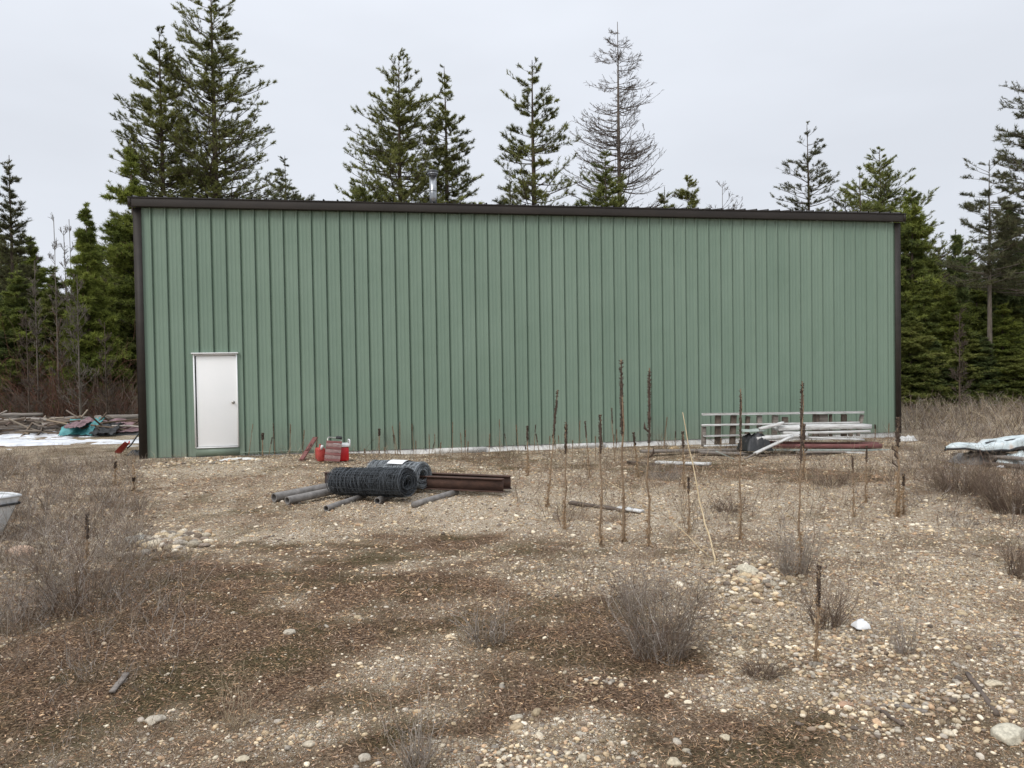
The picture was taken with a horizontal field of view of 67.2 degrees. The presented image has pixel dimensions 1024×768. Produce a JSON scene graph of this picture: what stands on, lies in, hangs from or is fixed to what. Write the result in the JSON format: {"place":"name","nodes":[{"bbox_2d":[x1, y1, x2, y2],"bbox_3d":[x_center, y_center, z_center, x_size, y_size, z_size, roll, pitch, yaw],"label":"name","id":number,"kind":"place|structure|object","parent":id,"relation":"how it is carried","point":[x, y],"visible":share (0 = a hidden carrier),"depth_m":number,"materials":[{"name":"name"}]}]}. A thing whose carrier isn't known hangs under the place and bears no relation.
{"place":"outdoors","nodes":[
{"label":"outdoors","id":0,"kind":"place"},
{"bbox_2d":[0,410,1023,767],"bbox_3d":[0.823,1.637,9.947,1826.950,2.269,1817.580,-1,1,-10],"label":"ground","id":1,"kind":"structure","parent":0,"point":[316,652],"depth_m":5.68,"materials":[{"name":"gravel"}]},
{"bbox_2d":[0,492,21,532],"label":"boat","id":2,"kind":"object","parent":1,"relation":"on","point":[10,499],"visible":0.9,"depth_m":9.19,"materials":[{"name":"white plastic"}]},
{"bbox_2d":[0,159,46,318],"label":"pine tree","id":3,"kind":"object","parent":1,"relation":"on","point":[15,252],"visible":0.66,"depth_m":33.73,"materials":[{"name":"green plant"}]},
{"bbox_2d":[11,310,46,416],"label":"bare tree","id":4,"kind":"object","parent":1,"relation":"on","point":[23,320],"visible":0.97,"depth_m":26.95,"materials":[{"name":"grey plant"}]},
{"bbox_2d":[0,270,61,412],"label":"fir tree","id":5,"kind":"object","parent":1,"relation":"on","point":[11,307],"visible":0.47,"depth_m":30.07,"materials":[{"name":"green plant"}]},
{"bbox_2d":[26,254,46,408],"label":"bare tree","id":6,"kind":"object","parent":1,"relation":"on","point":[36,314],"visible":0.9,"depth_m":28.93,"materials":[{"name":"grey plant"}]},
{"bbox_2d":[9,236,69,322],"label":"fir tree","id":7,"kind":"object","parent":1,"relation":"on","point":[41,275],"visible":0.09,"depth_m":39.16,"materials":[{"name":"green plant"}]},
{"bbox_2d":[0,533,91,632],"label":"dry bush","id":8,"kind":"object","parent":1,"relation":"on","point":[19,603],"visible":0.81,"depth_m":5.97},
{"bbox_2d":[21,327,70,401],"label":"fir tree","id":9,"kind":"object","parent":1,"relation":"on","point":[45,332],"visible":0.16,"depth_m":30.73,"materials":[{"name":"green plant"}]},
{"bbox_2d":[32,283,71,364],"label":"fir tree","id":10,"kind":"object","parent":1,"relation":"on","point":[47,310],"visible":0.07,"depth_m":36.10,"materials":[{"name":"green plant"}]},
{"bbox_2d":[46,212,68,410],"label":"bare tree","id":11,"kind":"object","parent":1,"relation":"on","point":[56,304],"visible":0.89,"depth_m":28.93,"materials":[{"name":"grey plant"}]},
{"bbox_2d":[55,225,72,367],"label":"bare tree","id":12,"kind":"object","parent":1,"relation":"on","point":[66,289],"visible":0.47,"depth_m":29.88,"materials":[{"name":"grey plant"}]},
{"bbox_2d":[0,306,137,417],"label":"underbrush","id":13,"kind":"object","parent":1,"relation":"on","point":[47,406],"visible":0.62,"depth_m":28.42,"materials":[{"name":"plant"}]},
{"bbox_2d":[0,429,138,449],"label":"snow","id":14,"kind":"structure","parent":1,"relation":"on","point":[6,440],"depth_m":21.19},
{"bbox_2d":[0,409,138,435],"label":"dead branches","id":15,"kind":"object","parent":1,"relation":"on","point":[27,431],"visible":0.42,"depth_m":23.59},
{"bbox_2d":[56,420,105,425],"bbox_3d":[-13.227,1.209,23.903,1.638,0.236,0.206,-1,1,-10],"label":"log","id":16,"kind":"object","parent":15,"relation":"on","point":[66,420],"visible":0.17,"depth_m":23.73,"materials":[{"name":"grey wood"}]},
{"bbox_2d":[58,417,104,435],"bbox_3d":[-13.118,1.286,23.553,1.052,0.506,1.486,-1,1,-10],"label":"tarp","id":17,"kind":"object","parent":16,"relation":"on","point":[75,431],"visible":0.62,"depth_m":23.18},
{"bbox_2d":[56,272,98,415],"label":"bare tree","id":18,"kind":"object","parent":1,"relation":"on","point":[77,324],"visible":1,"depth_m":25.95,"materials":[{"name":"grey plant"}]},
{"bbox_2d":[34,201,136,414],"bbox_3d":[-16.517,-2.522,30.012,4.022,9.217,3.247,-1,1,-10],"label":"fir tree","id":19,"kind":"object","parent":1,"relation":"on","point":[91,256],"visible":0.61,"depth_m":29.66,"materials":[{"name":"green plant"}]},
{"bbox_2d":[0,468,191,621],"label":"dry bush","id":20,"kind":"object","parent":1,"relation":"on","point":[40,567],"visible":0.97,"depth_m":6.25,"materials":[{"name":"plant"}]},
{"bbox_2d":[60,304,137,410],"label":"fir tree","id":21,"kind":"object","parent":1,"relation":"on","point":[131,345],"visible":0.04,"depth_m":31.34,"materials":[{"name":"green plant"}]},
{"bbox_2d":[88,422,124,434],"bbox_3d":[-12.242,1.335,23.344,0.763,0.335,1.554,-1,1,-10],"label":"tarp","id":22,"kind":"object","parent":1,"relation":"on","point":[110,431],"visible":0.89,"depth_m":23.14,"materials":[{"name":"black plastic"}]},
{"bbox_2d":[93,318,123,414],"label":"bare tree","id":23,"kind":"object","parent":1,"relation":"on","point":[105,379],"visible":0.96,"depth_m":26.98,"materials":[{"name":"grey plant"}]},
{"bbox_2d":[71,139,147,385],"bbox_3d":[-15.982,-3.532,32.833,7.012,13.825,5.759,-1,1,-10],"label":"fir tree","id":24,"kind":"object","parent":1,"relation":"on","point":[117,232],"visible":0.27,"depth_m":32.19,"materials":[{"name":"green plant"}]},
{"bbox_2d":[0,443,221,767],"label":"dry weeds","id":25,"kind":"object","parent":1,"relation":"on","point":[48,495],"visible":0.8,"depth_m":8.49,"materials":[{"name":"plant"}]},
{"bbox_2d":[94,273,136,404],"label":"fir tree","id":26,"kind":"object","parent":1,"relation":"on","point":[129,316],"visible":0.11,"depth_m":31.84,"materials":[{"name":"green plant"}]},
{"bbox_2d":[77,25,212,285],"bbox_3d":[-15.943,-7.858,36.834,7.730,18.566,7.855,-1,1,17],"label":"pine tree","id":27,"kind":"object","parent":1,"relation":"on","point":[147,169],"visible":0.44,"depth_m":36.12,"materials":[{"name":"green plant"}]},
{"bbox_2d":[142,0,292,355],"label":"pine tree","id":28,"kind":"object","parent":1,"relation":"on","point":[209,88],"visible":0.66,"depth_m":36.90,"materials":[{"name":"green plant"}]},
{"bbox_2d":[209,652,275,732],"bbox_3d":[-1.528,1.718,4.314,0.434,0.415,0.303,0,2,40],"label":"dry bush","id":29,"kind":"object","parent":1,"relation":"on","point":[241,714],"visible":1,"depth_m":4.26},
{"bbox_2d":[262,155,315,199],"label":"fir tree","id":30,"kind":"object","parent":1,"relation":"on","point":[293,195],"visible":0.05,"depth_m":45.37,"materials":[{"name":"green plant"}]},
{"bbox_2d":[271,483,329,501],"bbox_3d":[-3.115,1.668,12.206,0.140,0.170,1.558,0,2,37],"label":"pipe","id":31,"kind":"object","parent":1,"relation":"on","point":[278,496],"visible":0.43,"depth_m":11.83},
{"bbox_2d":[285,487,333,504],"bbox_3d":[-2.844,1.668,11.922,0.121,0.154,1.555,0,2,35],"label":"pipe","id":32,"kind":"object","parent":1,"relation":"on","point":[297,498],"visible":0.47,"depth_m":11.54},
{"bbox_2d":[324,436,341,462],"bbox_3d":[-3.613,1.339,15.589,0.360,0.561,0.211,-1,1,-10],"label":"gas can","id":33,"kind":"object","parent":1,"relation":"on","point":[330,452],"visible":1,"depth_m":15.57,"materials":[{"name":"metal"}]},
{"bbox_2d":[323,495,366,510],"bbox_3d":[-2.412,1.714,11.228,0.084,0.085,1.087,0,1,18],"label":"pipe","id":34,"kind":"object","parent":1,"relation":"on","point":[341,502],"visible":0.81,"depth_m":11.09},
{"bbox_2d":[325,466,416,497],"bbox_3d":[-2.104,1.460,11.517,1.470,0.512,0.456,0,2,33],"label":"wire roll","id":35,"kind":"object","parent":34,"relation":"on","point":[378,481],"visible":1,"depth_m":11.30,"materials":[{"name":"metal"}]},
{"bbox_2d":[334,167,398,201],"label":"pine tree","id":36,"kind":"object","parent":1,"relation":"on","point":[359,193],"visible":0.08,"depth_m":32.52,"materials":[{"name":"green plant"}]},
{"bbox_2d":[342,48,448,202],"bbox_3d":[-4.473,-6.890,35.202,7.780,16.534,7.930,-1,1,-10],"label":"pine tree","id":37,"kind":"object","parent":1,"relation":"on","point":[396,152],"visible":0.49,"depth_m":34.21,"materials":[{"name":"green plant"}]},
{"bbox_2d":[323,472,503,492],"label":"steel beam","id":38,"kind":"structure","parent":1,"relation":"on","point":[477,484],"depth_m":11.64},
{"bbox_2d":[366,459,431,488],"bbox_3d":[-1.791,1.402,12.081,1.066,0.446,0.435,0,2,35],"label":"wire roll","id":39,"kind":"object","parent":38,"relation":"on","point":[418,468],"visible":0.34,"depth_m":11.87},
{"bbox_2d":[366,665,465,767],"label":"dry bush","id":40,"kind":"object","parent":1,"relation":"on","point":[423,762],"visible":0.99,"depth_m":3.71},
{"bbox_2d":[411,490,458,507],"bbox_3d":[-1.117,1.674,11.329,0.091,0.123,1.031,0,2,33],"label":"pipe","id":41,"kind":"object","parent":1,"relation":"on","point":[420,502],"visible":0.99,"depth_m":11.23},
{"bbox_2d":[402,63,484,203],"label":"pine tree","id":42,"kind":"object","parent":1,"relation":"on","point":[452,175],"visible":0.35,"depth_m":35.43,"materials":[{"name":"green plant"}]},
{"bbox_2d":[431,472,511,488],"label":"steel beam","id":43,"kind":"structure","parent":1,"relation":"on","point":[507,482],"depth_m":11.79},
{"bbox_2d":[429,575,526,648],"bbox_3d":[-0.230,1.591,5.492,0.728,0.542,0.698,-1,1,-10],"label":"dry bush","id":44,"kind":"object","parent":1,"relation":"on","point":[491,628],"visible":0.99,"depth_m":5.43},
{"bbox_2d":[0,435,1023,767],"bbox_3d":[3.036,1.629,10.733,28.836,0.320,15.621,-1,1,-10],"label":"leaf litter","id":45,"kind":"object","parent":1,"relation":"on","point":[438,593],"visible":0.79,"depth_m":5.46,"materials":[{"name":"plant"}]},
{"bbox_2d":[127,170,905,458],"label":"metal building","id":46,"kind":"structure","parent":1,"relation":"on","point":[358,324],"depth_m":18.01,"materials":[{"name":"paint"}]},
{"bbox_2d":[196,356,237,446],"bbox_3d":[-6.473,0.376,16.909,0.844,1.985,0.138,-1,1,-10],"label":"door","id":47,"kind":"structure","parent":46,"relation":"in","point":[216,385],"depth_m":16.93,"materials":[{"name":"paint"}]},
{"bbox_2d":[493,56,591,205],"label":"pine tree","id":48,"kind":"object","parent":1,"relation":"on","point":[517,154],"visible":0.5,"depth_m":33.38,"materials":[{"name":"green plant"}]},
{"bbox_2d":[542,390,558,506],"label":"mullein stalk","id":49,"kind":"object","parent":1,"relation":"on","point":[552,436],"visible":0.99,"depth_m":10.69,"materials":[{"name":"brown plant"}]},
{"bbox_2d":[561,422,568,529],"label":"mullein stalk","id":50,"kind":"object","parent":1,"relation":"on","point":[565,486],"visible":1,"depth_m":9.19,"materials":[{"name":"brown plant"}]},
{"bbox_2d":[596,414,604,546],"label":"mullein stalk","id":51,"kind":"object","parent":1,"relation":"on","point":[601,541],"visible":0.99,"depth_m":8.22,"materials":[{"name":"brown plant"}]},
{"bbox_2d":[574,150,627,206],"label":"fir tree","id":52,"kind":"object","parent":1,"relation":"on","point":[605,196],"visible":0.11,"depth_m":30.57,"materials":[{"name":"green plant"}]},
{"bbox_2d":[555,22,681,207],"bbox_3d":[4.694,-7.025,33.160,7.231,16.638,7.528,-1,1,-10],"label":"larch tree","id":53,"kind":"object","parent":1,"relation":"on","point":[620,155],"visible":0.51,"depth_m":32.50,"materials":[{"name":"grey plant"}]},
{"bbox_2d":[618,359,628,542],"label":"mullein stalk","id":54,"kind":"object","parent":1,"relation":"on","point":[623,524],"visible":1,"depth_m":8.52,"materials":[{"name":"brown plant"}]},
{"bbox_2d":[583,538,681,610],"bbox_3d":[0.960,1.542,6.244,0.694,0.623,0.792,-1,1,-10],"label":"dry bush","id":55,"kind":"object","parent":1,"relation":"on","point":[638,596],"visible":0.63,"depth_m":6.27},
{"bbox_2d":[642,368,654,547],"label":"mullein stalk","id":56,"kind":"object","parent":1,"relation":"on","point":[648,531],"visible":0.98,"depth_m":8.13,"materials":[{"name":"brown plant"}]},
{"bbox_2d":[630,464,685,480],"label":"dry bush","id":57,"kind":"object","parent":1,"relation":"on","point":[675,474],"visible":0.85,"depth_m":13.19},
{"bbox_2d":[570,524,753,664],"bbox_3d":[0.951,1.445,5.191,1.148,0.991,1.210,0,2,33],"label":"dry bush","id":58,"kind":"object","parent":1,"relation":"on","point":[659,644],"visible":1,"depth_m":5.16,"materials":[{"name":"plant"}]},
{"bbox_2d":[673,174,706,208],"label":"pine tree","id":59,"kind":"object","parent":1,"relation":"on","point":[689,196],"visible":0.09,"depth_m":33.65,"materials":[{"name":"green plant"}]},
{"bbox_2d":[640,448,743,452],"bbox_3d":[4.122,1.452,16.854,2.740,0.116,0.169,-1,1,-10],"label":"board","id":60,"kind":"object","parent":1,"relation":"on","point":[672,450],"visible":0.52,"depth_m":16.72,"materials":[{"name":"grey wood"}]},
{"bbox_2d":[706,492,759,513],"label":"dry bush","id":61,"kind":"object","parent":1,"relation":"on","point":[730,509],"visible":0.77,"depth_m":10.09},
{"bbox_2d":[737,389,745,539],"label":"mullein stalk","id":62,"kind":"object","parent":1,"relation":"on","point":[739,468],"visible":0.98,"depth_m":8.59,"materials":[{"name":"brown plant"}]},
{"bbox_2d":[732,653,788,683],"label":"dry bush","id":63,"kind":"object","parent":1,"relation":"on","point":[759,669],"visible":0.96,"depth_m":4.84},
{"bbox_2d":[701,411,863,446],"bbox_3d":[6.415,1.026,18.165,4.180,0.791,0.145,-1,1,-10],"label":"slatted panel","id":64,"kind":"object","parent":1,"relation":"on","point":[820,417],"visible":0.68,"depth_m":18.02,"materials":[{"name":"white paint"}]},
{"bbox_2d":[746,499,849,578],"bbox_3d":[2.431,1.320,6.627,0.744,0.745,0.827,-2,2,-45],"label":"dry bush","id":65,"kind":"object","parent":1,"relation":"on","point":[787,569],"visible":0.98,"depth_m":6.60,"materials":[{"name":"plant"}]},
{"bbox_2d":[795,381,804,574],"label":"mullein stalk","id":66,"kind":"object","parent":1,"relation":"on","point":[801,410],"visible":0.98,"depth_m":6.61,"materials":[{"name":"brown plant"}]},
{"bbox_2d":[770,121,848,210],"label":"pine tree","id":67,"kind":"object","parent":1,"relation":"on","point":[820,182],"visible":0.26,"depth_m":39.39,"materials":[{"name":"green plant"}]},
{"bbox_2d":[810,564,826,661],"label":"mullein stalk","id":68,"kind":"object","parent":1,"relation":"on","point":[818,600],"visible":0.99,"depth_m":4.98,"materials":[{"name":"brown plant"}]},
{"bbox_2d":[767,449,889,450],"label":"board","id":69,"kind":"object","parent":1,"relation":"on","point":[828,449],"visible":0.63,"depth_m":16.77,"materials":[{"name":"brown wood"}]},
{"bbox_2d":[771,443,881,447],"bbox_3d":[6.764,1.344,16.873,2.873,0.195,0.166,-1,1,-10],"label":"board","id":70,"kind":"object","parent":69,"relation":"on","point":[862,445],"visible":0.74,"depth_m":16.84,"materials":[{"name":"red paint"}]},
{"bbox_2d":[737,432,772,450],"bbox_3d":[5.248,1.220,16.699,0.650,0.384,0.668,-1,1,-10],"label":"tarp","id":71,"kind":"object","parent":70,"relation":"on","point":[752,443],"visible":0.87,"depth_m":16.47,"materials":[{"name":"black plastic"}]},
{"bbox_2d":[765,435,864,440],"bbox_3d":[6.604,1.177,16.871,2.343,0.195,0.206,-1,1,-10],"label":"board","id":72,"kind":"object","parent":71,"relation":"on","point":[831,438],"visible":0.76,"depth_m":16.88,"materials":[{"name":"white paint"}]},
{"bbox_2d":[757,433,807,439],"bbox_3d":[5.808,1.148,16.646,1.182,0.138,0.169,-1,1,-10],"label":"board","id":73,"kind":"object","parent":72,"relation":"on","point":[775,437],"visible":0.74,"depth_m":16.56,"materials":[{"name":"white paint"}]},
{"bbox_2d":[778,429,870,433],"bbox_3d":[6.887,1.049,16.991,2.069,0.086,0.292,-1,1,-10],"label":"board","id":74,"kind":"object","parent":73,"relation":"on","point":[828,431],"visible":0.94,"depth_m":16.88,"materials":[{"name":"white paint"}]},
{"bbox_2d":[772,424,871,430],"bbox_3d":[6.853,0.952,17.036,2.233,0.128,0.308,-1,1,-10],"label":"board","id":75,"kind":"object","parent":74,"relation":"on","point":[820,427],"visible":0.95,"depth_m":16.90,"materials":[{"name":"white paint"}]},
{"bbox_2d":[801,463,858,486],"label":"dry bush","id":76,"kind":"object","parent":1,"relation":"on","point":[830,480],"visible":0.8,"depth_m":11.63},
{"bbox_2d":[782,558,891,629],"bbox_3d":[2.332,1.589,5.726,0.710,0.546,0.664,-1,1,-10],"label":"dry bush","id":77,"kind":"object","parent":1,"relation":"on","point":[836,616],"visible":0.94,"depth_m":5.68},
{"bbox_2d":[832,166,962,282],"bbox_3d":[16.931,-4.723,37.010,6.997,11.428,7.059,-1,1,-10],"label":"fir tree","id":78,"kind":"object","parent":1,"relation":"on","point":[875,207],"visible":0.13,"depth_m":36.74,"materials":[{"name":"green plant"}]},
{"bbox_2d":[892,417,903,517],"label":"mullein stalk","id":79,"kind":"object","parent":1,"relation":"on","point":[897,502],"visible":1,"depth_m":9.55,"materials":[{"name":"brown plant"}]},
{"bbox_2d":[874,596,933,655],"bbox_3d":[2.514,1.579,4.984,0.334,0.375,0.340,-1,1,-10],"label":"dry bush","id":80,"kind":"object","parent":1,"relation":"on","point":[898,650],"visible":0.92,"depth_m":4.98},
{"bbox_2d":[834,146,995,307],"bbox_3d":[18.349,-5.559,39.153,10.868,12.955,10.432,-1,1,-10],"label":"fir tree","id":81,"kind":"object","parent":1,"relation":"on","point":[883,185],"visible":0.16,"depth_m":38.01,"materials":[{"name":"green plant"}]},
{"bbox_2d":[901,312,969,411],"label":"fir tree","id":82,"kind":"object","parent":1,"relation":"on","point":[912,350],"visible":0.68,"depth_m":29.94,"materials":[{"name":"green plant"}]},
{"bbox_2d":[892,190,981,404],"bbox_3d":[17.322,-3.188,33.005,7.788,10.166,5.881,-2,2,-41],"label":"fir tree","id":83,"kind":"object","parent":1,"relation":"on","point":[918,266],"visible":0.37,"depth_m":32.40,"materials":[{"name":"green plant"}]},
{"bbox_2d":[908,338,966,410],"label":"fir tree","id":84,"kind":"object","parent":1,"relation":"on","point":[936,345],"visible":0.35,"depth_m":30.04,"materials":[{"name":"green plant"}]},
{"bbox_2d":[904,284,973,408],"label":"fir tree","id":85,"kind":"object","parent":1,"relation":"on","point":[925,298],"visible":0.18,"depth_m":31.06,"materials":[{"name":"green plant"}]},
{"bbox_2d":[906,294,980,400],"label":"fir tree","id":86,"kind":"object","parent":1,"relation":"on","point":[948,311],"visible":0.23,"depth_m":31.14,"materials":[{"name":"green plant"}]},
{"bbox_2d":[878,389,1023,529],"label":"brush","id":87,"kind":"object","parent":1,"relation":"on","point":[943,415],"visible":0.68,"depth_m":19.93,"materials":[{"name":"plant"}]},
{"bbox_2d":[893,442,1016,495],"bbox_3d":[6.218,1.199,10.813,1.627,0.782,1.642,-1,1,-10],"label":"dry bush","id":88,"kind":"object","parent":1,"relation":"on","point":[942,475],"visible":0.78,"depth_m":10.82,"materials":[{"name":"plant"}]},
{"bbox_2d":[938,229,972,326],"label":"fir tree","id":89,"kind":"object","parent":1,"relation":"on","point":[963,295],"visible":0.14,"depth_m":35.65,"materials":[{"name":"green plant"}]},
{"bbox_2d":[948,306,971,412],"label":"tree","id":90,"kind":"object","parent":1,"relation":"on","point":[960,351],"visible":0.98,"depth_m":27.94,"materials":[{"name":"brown plant"}]},
{"bbox_2d":[946,451,1010,464],"bbox_3d":[9.158,1.379,14.912,1.297,0.280,0.669,-1,1,-10],"label":"tarp","id":91,"kind":"object","parent":1,"relation":"on","point":[969,457],"visible":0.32,"depth_m":14.71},
{"bbox_2d":[982,454,1023,460],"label":"board","id":92,"kind":"object","parent":91,"relation":"on","point":[1006,457],"visible":0.55,"depth_m":14.15,"materials":[{"name":"grey wood"}]},
{"bbox_2d":[963,450,1018,455],"bbox_3d":[9.281,1.311,14.860,1.260,0.101,0.187,-1,1,-15],"label":"board","id":93,"kind":"object","parent":92,"relation":"on","point":[971,454],"visible":0.45,"depth_m":14.73,"materials":[{"name":"grey wood"}]},
{"bbox_2d":[944,435,1023,451],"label":"overturned hull","id":94,"kind":"object","parent":93,"relation":"on","point":[1009,442],"visible":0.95,"depth_m":14.46,"materials":[{"name":"white plastic"}]},
{"bbox_2d":[934,155,1023,385],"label":"pine tree","id":95,"kind":"object","parent":1,"relation":"on","point":[986,269],"visible":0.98,"depth_m":29.77,"materials":[{"name":"green plant"}]},
{"bbox_2d":[936,327,1023,407],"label":"fir tree","id":96,"kind":"object","parent":1,"relation":"on","point":[971,345],"visible":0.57,"depth_m":29.94,"materials":[{"name":"green plant"}]},
{"bbox_2d":[963,288,1000,341],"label":"fir tree","id":97,"kind":"object","parent":1,"relation":"on","point":[980,297],"visible":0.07,"depth_m":33.13,"materials":[{"name":"green plant"}]},
{"bbox_2d":[965,671,1000,716],"bbox_3d":[2.609,1.716,4.284,0.031,0.032,0.534,-1,1,16],"label":"board","id":98,"kind":"object","parent":1,"relation":"on","point":[988,701],"visible":0.98,"depth_m":4.25,"materials":[{"name":"grey wood"}]},
{"bbox_2d":[955,337,1018,410],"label":"fir tree","id":99,"kind":"object","parent":1,"relation":"on","point":[983,363],"visible":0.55,"depth_m":29.68,"materials":[{"name":"green plant"}]},
{"bbox_2d":[951,440,1023,514],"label":"dry bush","id":100,"kind":"object","parent":1,"relation":"on","point":[995,505],"visible":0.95,"depth_m":9.77,"materials":[{"name":"plant"}]},
{"bbox_2d":[967,346,1023,408],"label":"fir tree","id":101,"kind":"object","parent":1,"relation":"on","point":[1010,362],"visible":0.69,"depth_m":29.23,"materials":[{"name":"green plant"}]},
{"bbox_2d":[968,81,1023,296],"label":"pine tree","id":102,"kind":"object","parent":1,"relation":"on","point":[1011,161],"visible":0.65,"depth_m":30.06,"materials":[{"name":"green plant"}]},
{"bbox_2d":[969,302,1023,409],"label":"fir tree","id":103,"kind":"object","parent":1,"relation":"on","point":[1001,325],"visible":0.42,"depth_m":30.15,"materials":[{"name":"green plant"}]},
{"bbox_2d":[970,200,1023,348],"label":"fir tree","id":104,"kind":"object","parent":1,"relation":"on","point":[999,299],"visible":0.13,"depth_m":32.66,"materials":[{"name":"green plant"}]},
{"bbox_2d":[990,723,1023,745],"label":"stone","id":105,"kind":"object","parent":1,"relation":"on","point":[1010,734],"visible":0.98,"depth_m":3.81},
{"bbox_2d":[990,523,1023,579],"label":"dry bush","id":106,"kind":"object","parent":1,"relation":"on","point":[1019,570],"visible":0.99,"depth_m":7.02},
{"bbox_2d":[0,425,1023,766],"bbox_3d":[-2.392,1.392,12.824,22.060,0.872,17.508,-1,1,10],"label":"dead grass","id":107,"kind":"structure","parent":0,"point":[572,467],"depth_m":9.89,"materials":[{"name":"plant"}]},
{"bbox_2d":[0,0,1023,294],"label":"sky","id":108,"kind":"structure","parent":0,"point":[739,83],"materials":[{"name":"white"}]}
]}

